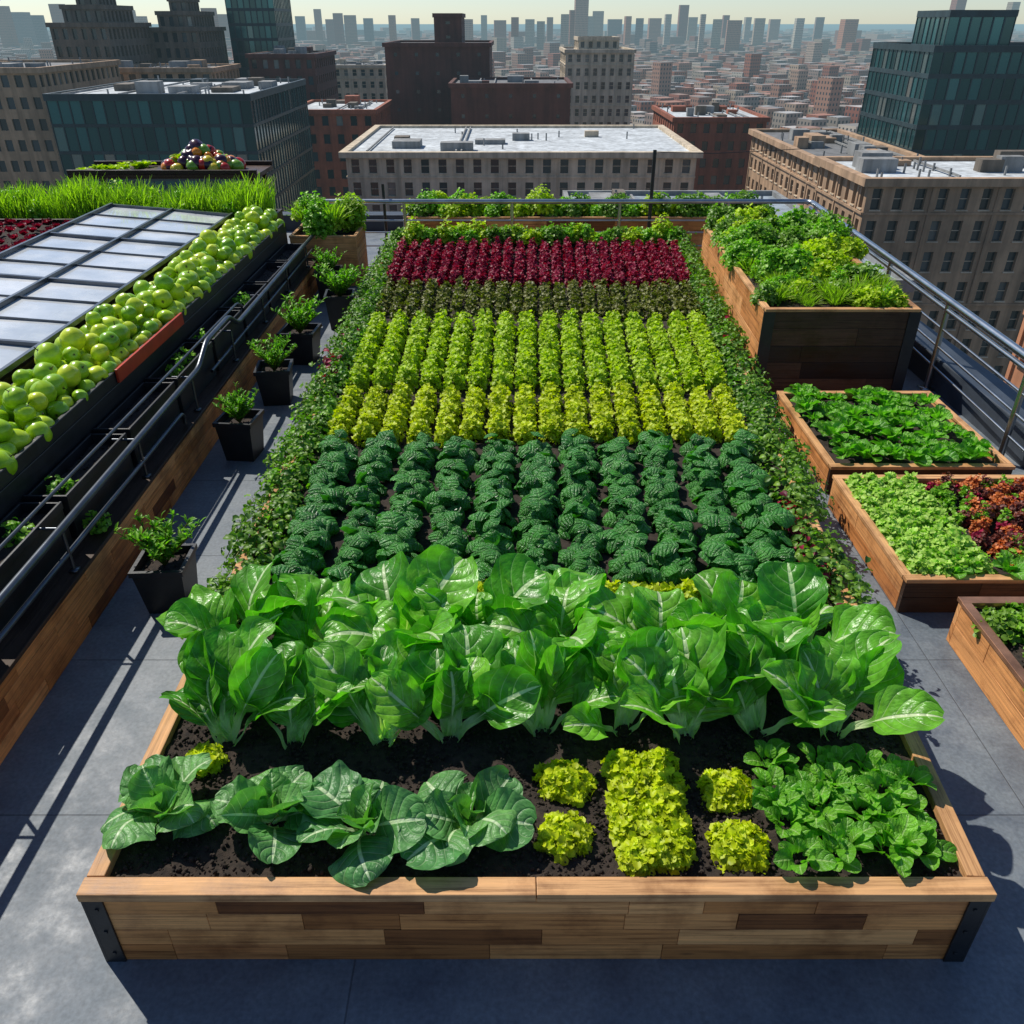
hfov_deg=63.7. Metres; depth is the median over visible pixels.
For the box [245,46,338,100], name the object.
brown brick building
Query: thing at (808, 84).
city blocks
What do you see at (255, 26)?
dark glass tower
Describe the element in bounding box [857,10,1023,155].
glass tower
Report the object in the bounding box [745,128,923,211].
stone apartment building
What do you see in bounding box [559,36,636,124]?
classical office building
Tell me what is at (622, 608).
bok choy plant
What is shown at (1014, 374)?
orange brick building
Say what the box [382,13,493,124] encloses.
brown brick tower
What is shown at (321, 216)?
leafy shrub
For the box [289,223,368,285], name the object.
wooden corner planter
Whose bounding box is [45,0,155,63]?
art deco tower
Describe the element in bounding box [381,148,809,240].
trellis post
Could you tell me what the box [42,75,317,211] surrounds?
glass office building
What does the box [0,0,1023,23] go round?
sky
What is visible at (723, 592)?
bok choy plant
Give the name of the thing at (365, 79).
beige apartment building
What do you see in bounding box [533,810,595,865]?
curly lettuce plant
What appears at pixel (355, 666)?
bok choy plant
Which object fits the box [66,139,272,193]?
wooden display table
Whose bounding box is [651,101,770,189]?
brown brick building
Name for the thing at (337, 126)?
brick apartment building
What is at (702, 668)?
bok choy plant
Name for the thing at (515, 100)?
brown brick building
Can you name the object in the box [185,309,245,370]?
black trough planter
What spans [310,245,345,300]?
black square pot
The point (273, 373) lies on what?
black square pot
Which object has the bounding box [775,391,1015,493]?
wooden planter
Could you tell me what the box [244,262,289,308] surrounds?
black trough planter
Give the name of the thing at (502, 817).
cabbage plant
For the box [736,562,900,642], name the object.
bok choy plant
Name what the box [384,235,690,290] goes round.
red lettuce rows
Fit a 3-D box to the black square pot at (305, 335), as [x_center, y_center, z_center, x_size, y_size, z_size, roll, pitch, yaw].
[-1.828,-1.597,7.166,0.466,0.566,0.435,0,31,0]
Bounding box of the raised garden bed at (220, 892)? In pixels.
[76,240,996,961]
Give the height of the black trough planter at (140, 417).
0.251 m
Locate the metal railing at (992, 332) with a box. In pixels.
[326,199,1023,455]
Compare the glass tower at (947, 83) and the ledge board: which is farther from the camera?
the glass tower at (947, 83)
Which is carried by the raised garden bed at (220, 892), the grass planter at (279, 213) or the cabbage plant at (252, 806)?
the cabbage plant at (252, 806)
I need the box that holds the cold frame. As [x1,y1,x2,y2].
[0,203,233,383]
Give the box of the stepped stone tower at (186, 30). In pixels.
[149,0,228,63]
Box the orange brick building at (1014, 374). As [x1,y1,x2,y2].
[1004,311,1023,387]
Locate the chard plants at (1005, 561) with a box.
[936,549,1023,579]
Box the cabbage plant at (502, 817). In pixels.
[397,765,536,869]
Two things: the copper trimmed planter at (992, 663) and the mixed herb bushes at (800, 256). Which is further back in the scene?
the mixed herb bushes at (800, 256)
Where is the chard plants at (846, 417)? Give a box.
[783,383,993,465]
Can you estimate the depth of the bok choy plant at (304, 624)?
3.35 m
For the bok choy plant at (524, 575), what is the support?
on the raised garden bed at (220, 892)
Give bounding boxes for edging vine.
[180,232,408,639]
[666,231,879,629]
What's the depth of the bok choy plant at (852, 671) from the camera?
2.94 m
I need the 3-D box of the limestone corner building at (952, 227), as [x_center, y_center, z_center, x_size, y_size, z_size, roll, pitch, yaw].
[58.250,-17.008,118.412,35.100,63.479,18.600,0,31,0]
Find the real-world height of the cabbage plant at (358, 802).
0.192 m
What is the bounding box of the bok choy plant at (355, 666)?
[304,629,461,746]
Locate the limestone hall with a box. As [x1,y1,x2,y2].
[338,124,703,211]
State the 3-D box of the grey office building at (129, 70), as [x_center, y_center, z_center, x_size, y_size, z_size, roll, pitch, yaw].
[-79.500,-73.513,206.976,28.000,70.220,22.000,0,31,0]
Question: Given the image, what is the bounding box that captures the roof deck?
[0,231,1023,1023]
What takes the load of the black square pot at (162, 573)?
on the roof deck
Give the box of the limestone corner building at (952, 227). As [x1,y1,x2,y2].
[813,150,1023,380]
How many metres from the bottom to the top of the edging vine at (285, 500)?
0.576 m
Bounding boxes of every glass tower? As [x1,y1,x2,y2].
[225,0,294,77]
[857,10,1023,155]
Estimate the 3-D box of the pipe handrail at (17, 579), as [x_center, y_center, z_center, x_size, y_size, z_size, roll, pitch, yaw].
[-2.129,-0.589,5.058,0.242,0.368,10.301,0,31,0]
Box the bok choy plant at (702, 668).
[620,622,765,743]
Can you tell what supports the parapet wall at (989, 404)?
on the home building
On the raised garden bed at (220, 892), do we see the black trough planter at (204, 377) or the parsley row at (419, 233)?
the parsley row at (419, 233)
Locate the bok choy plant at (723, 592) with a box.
[671,568,811,677]
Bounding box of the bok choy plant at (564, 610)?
[481,568,606,665]
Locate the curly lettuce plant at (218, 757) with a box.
[185,739,228,777]
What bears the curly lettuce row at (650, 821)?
on the raised garden bed at (220, 892)
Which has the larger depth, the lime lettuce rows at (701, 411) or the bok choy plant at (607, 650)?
the lime lettuce rows at (701, 411)
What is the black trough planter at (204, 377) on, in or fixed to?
on the ledge board
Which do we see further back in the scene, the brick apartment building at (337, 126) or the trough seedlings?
the brick apartment building at (337, 126)
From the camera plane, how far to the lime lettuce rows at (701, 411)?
5.29 m
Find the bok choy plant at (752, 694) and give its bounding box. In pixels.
[675,620,846,737]
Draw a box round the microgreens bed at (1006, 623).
[971,601,1023,690]
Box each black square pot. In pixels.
[114,509,205,613]
[212,381,264,461]
[247,331,297,405]
[271,291,324,364]
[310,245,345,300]
[311,259,362,329]
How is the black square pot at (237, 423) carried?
on the roof deck
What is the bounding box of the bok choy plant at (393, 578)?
[315,544,477,653]
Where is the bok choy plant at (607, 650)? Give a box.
[561,626,689,739]
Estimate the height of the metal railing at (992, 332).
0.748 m
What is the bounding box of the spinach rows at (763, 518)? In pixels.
[271,428,795,585]
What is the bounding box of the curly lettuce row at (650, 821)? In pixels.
[599,746,698,876]
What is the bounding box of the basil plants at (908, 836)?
[743,738,957,877]
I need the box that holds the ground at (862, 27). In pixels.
[47,24,1023,30]
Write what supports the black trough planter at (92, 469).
on the ledge board
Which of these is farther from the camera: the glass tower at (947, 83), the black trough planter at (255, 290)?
the glass tower at (947, 83)
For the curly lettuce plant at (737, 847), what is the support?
on the raised garden bed at (220, 892)
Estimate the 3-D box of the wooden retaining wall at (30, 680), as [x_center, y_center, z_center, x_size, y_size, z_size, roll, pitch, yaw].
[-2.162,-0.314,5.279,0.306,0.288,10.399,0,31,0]
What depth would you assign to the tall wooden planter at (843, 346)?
6.45 m
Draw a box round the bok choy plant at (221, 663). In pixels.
[159,615,305,745]
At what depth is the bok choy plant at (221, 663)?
2.95 m
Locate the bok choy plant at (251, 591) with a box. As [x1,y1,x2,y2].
[156,559,307,673]
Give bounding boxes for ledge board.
[0,258,316,684]
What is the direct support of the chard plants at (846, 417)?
on the wooden planter at (825, 462)
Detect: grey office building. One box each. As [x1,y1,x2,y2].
[0,57,121,193]
[118,59,240,81]
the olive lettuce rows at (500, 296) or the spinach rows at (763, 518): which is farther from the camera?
the olive lettuce rows at (500, 296)
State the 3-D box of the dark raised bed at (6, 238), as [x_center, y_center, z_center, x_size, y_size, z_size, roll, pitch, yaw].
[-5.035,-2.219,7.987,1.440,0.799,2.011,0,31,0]
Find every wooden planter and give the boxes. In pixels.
[701,224,921,394]
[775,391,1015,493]
[828,475,1023,611]
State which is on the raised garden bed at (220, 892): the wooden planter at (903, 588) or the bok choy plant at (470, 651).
the bok choy plant at (470, 651)
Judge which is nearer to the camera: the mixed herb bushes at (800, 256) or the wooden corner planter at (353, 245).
the mixed herb bushes at (800, 256)
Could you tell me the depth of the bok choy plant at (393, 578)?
3.34 m
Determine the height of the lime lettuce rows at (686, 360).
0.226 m
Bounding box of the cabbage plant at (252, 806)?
[210,765,323,863]
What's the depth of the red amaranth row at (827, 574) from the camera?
4.03 m
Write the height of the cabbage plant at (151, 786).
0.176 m
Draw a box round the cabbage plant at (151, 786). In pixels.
[100,753,219,849]
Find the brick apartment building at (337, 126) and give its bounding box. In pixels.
[307,95,391,207]
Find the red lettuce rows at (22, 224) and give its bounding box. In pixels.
[0,218,70,251]
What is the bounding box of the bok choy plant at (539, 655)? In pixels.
[467,628,620,736]
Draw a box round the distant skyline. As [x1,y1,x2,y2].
[0,0,1020,53]
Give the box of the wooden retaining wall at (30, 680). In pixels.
[0,261,317,764]
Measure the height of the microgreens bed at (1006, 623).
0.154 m
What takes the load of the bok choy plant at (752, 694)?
on the raised garden bed at (220, 892)
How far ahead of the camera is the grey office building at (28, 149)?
152.27 m
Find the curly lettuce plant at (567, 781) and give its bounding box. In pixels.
[532,757,598,807]
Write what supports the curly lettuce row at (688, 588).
on the raised garden bed at (220, 892)
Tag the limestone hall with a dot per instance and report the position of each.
(413, 161)
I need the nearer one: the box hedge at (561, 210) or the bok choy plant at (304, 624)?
the bok choy plant at (304, 624)
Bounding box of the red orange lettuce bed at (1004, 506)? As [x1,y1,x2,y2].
[924,471,1023,571]
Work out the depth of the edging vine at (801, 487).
4.94 m
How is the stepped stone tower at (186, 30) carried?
on the ground at (862, 27)
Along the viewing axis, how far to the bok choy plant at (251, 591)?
3.35 m
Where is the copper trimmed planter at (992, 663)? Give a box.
[946,597,1023,749]
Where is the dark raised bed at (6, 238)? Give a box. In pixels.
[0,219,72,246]
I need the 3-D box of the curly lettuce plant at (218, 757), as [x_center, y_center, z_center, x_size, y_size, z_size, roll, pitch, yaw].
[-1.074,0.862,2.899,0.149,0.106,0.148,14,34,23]
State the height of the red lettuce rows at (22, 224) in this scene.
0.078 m
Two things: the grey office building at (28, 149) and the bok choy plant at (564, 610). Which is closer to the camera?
the bok choy plant at (564, 610)
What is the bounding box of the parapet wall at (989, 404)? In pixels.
[283,212,1023,468]
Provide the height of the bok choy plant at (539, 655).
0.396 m
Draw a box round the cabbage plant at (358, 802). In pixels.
[292,760,426,886]
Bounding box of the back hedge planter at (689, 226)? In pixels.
[406,211,706,257]
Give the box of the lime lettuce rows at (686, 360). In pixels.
[344,308,728,393]
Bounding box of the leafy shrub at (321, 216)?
[283,190,368,239]
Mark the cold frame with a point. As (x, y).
(55, 282)
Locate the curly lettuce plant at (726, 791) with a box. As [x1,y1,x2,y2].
[695,767,752,814]
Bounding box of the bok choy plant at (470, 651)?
[365,621,541,742]
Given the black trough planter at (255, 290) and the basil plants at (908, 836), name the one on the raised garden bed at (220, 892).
the basil plants at (908, 836)
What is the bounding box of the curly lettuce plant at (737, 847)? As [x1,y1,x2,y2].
[704,818,772,874]
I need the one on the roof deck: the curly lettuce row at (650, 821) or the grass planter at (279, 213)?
the grass planter at (279, 213)
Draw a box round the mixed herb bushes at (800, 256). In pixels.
[701,203,908,307]
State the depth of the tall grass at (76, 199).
8.91 m
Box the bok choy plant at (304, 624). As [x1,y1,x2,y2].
[271,573,399,648]
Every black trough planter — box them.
[0,501,72,631]
[23,433,133,537]
[93,381,179,466]
[145,341,216,412]
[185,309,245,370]
[218,283,269,336]
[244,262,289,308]
[266,244,305,284]
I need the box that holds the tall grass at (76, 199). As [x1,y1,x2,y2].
[0,171,276,218]
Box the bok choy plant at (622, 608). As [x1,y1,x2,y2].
[577,582,751,642]
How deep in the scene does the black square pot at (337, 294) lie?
7.87 m
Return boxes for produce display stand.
[0,204,287,520]
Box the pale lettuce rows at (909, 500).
[844,471,997,576]
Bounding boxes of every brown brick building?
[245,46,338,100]
[448,75,572,124]
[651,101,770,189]
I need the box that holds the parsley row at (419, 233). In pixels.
[390,212,688,246]
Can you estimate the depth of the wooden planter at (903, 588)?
4.22 m
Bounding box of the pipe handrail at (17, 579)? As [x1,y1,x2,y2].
[0,234,314,642]
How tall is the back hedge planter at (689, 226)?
0.499 m
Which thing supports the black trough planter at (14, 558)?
on the ledge board
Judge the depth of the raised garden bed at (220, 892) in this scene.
2.58 m
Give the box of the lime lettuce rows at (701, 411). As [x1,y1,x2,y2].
[327,380,747,447]
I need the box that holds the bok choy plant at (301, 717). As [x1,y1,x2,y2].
[234,641,367,748]
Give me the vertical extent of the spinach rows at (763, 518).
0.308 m
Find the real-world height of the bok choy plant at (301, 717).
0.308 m
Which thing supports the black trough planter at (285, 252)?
on the ledge board
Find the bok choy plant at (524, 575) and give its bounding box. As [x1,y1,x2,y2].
[408,553,556,648]
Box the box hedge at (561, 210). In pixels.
[401,184,775,219]
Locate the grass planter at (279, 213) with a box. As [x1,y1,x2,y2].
[16,209,283,220]
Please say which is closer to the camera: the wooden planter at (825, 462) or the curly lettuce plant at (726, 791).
the curly lettuce plant at (726, 791)
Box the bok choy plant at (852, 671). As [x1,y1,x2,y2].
[763,629,944,740]
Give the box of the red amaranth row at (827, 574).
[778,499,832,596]
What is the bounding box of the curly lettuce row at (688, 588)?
[477,577,701,601]
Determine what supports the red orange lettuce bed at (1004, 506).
on the wooden planter at (903, 588)
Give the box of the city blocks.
[0,27,1023,133]
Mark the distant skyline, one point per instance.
(16, 28)
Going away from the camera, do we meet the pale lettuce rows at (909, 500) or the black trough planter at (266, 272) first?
the pale lettuce rows at (909, 500)
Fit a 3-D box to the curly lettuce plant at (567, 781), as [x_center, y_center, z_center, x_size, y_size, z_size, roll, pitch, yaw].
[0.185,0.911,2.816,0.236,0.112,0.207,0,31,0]
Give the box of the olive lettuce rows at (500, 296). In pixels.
[375,275,702,322]
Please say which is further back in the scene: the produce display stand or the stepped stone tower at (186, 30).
the stepped stone tower at (186, 30)
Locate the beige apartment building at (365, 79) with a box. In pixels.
[335,59,387,98]
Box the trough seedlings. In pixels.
[1,291,250,547]

